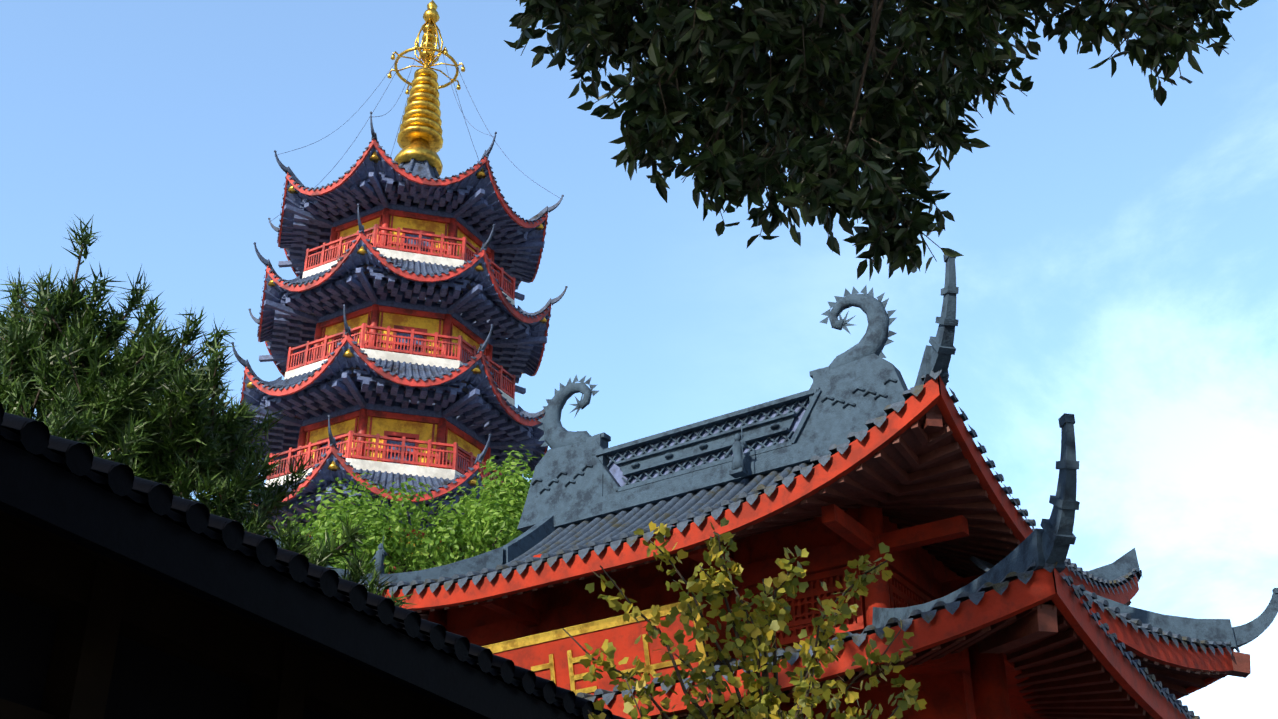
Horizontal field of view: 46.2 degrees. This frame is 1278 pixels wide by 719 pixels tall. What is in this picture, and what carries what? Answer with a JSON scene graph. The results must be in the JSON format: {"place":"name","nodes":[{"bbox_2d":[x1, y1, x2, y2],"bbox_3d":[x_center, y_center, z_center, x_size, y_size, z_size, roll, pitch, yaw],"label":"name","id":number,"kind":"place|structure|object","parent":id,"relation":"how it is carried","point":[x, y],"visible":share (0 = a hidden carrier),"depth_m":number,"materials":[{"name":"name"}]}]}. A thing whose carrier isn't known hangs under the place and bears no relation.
{"place":"outdoors","nodes":[
{"label":"outdoors","id":0,"kind":"place"},
{"bbox_2d":[0,0,1277,718],"label":"sky","id":1,"kind":"structure","parent":0,"point":[1117,272],"materials":[{"name":"blue"}]},
{"label":"ground","id":2,"kind":"structure","parent":0,"visible":0},
{"bbox_2d":[0,213,416,608],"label":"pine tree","id":3,"kind":"object","parent":2,"relation":"on","point":[144,407],"visible":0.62,"depth_m":14.19,"materials":[{"name":"green plant"}]},
{"bbox_2d":[0,402,625,718],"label":"gallery roof","id":4,"kind":"structure","parent":2,"relation":"on","point":[125,593],"depth_m":7.85,"materials":[{"name":"tile"}]},
{"bbox_2d":[228,0,567,573],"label":"pagoda","id":5,"kind":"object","parent":2,"relation":"on","point":[402,336],"visible":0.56,"depth_m":55.71,"materials":[{"name":"grey tile"}]},
{"bbox_2d":[274,444,543,573],"bbox_3d":[-3.115,8.910,27.412,8.657,14.565,8.297,0,-29,-1],"label":"broadleaf tree","id":6,"kind":"object","parent":2,"relation":"on","point":[492,521],"visible":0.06,"depth_m":27.45,"materials":[{"name":"green plant"}]},
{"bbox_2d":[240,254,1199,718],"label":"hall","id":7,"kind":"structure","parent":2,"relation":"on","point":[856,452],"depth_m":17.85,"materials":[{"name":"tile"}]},
{"bbox_2d":[562,517,926,718],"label":"ginkgo sapling","id":8,"kind":"object","parent":2,"relation":"on","point":[759,632],"visible":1,"depth_m":7.46,"materials":[{"name":"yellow plant"}]},
{"bbox_2d":[504,0,1257,280],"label":"camphor tree","id":9,"kind":"object","parent":2,"relation":"on","point":[734,74],"visible":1,"depth_m":6.43,"materials":[{"name":"green plant"}]},
{"bbox_2d":[969,556,1277,699],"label":"roof","id":10,"kind":"structure","parent":2,"relation":"on","point":[1179,657],"depth_m":18.01,"materials":[{"name":"tile"}]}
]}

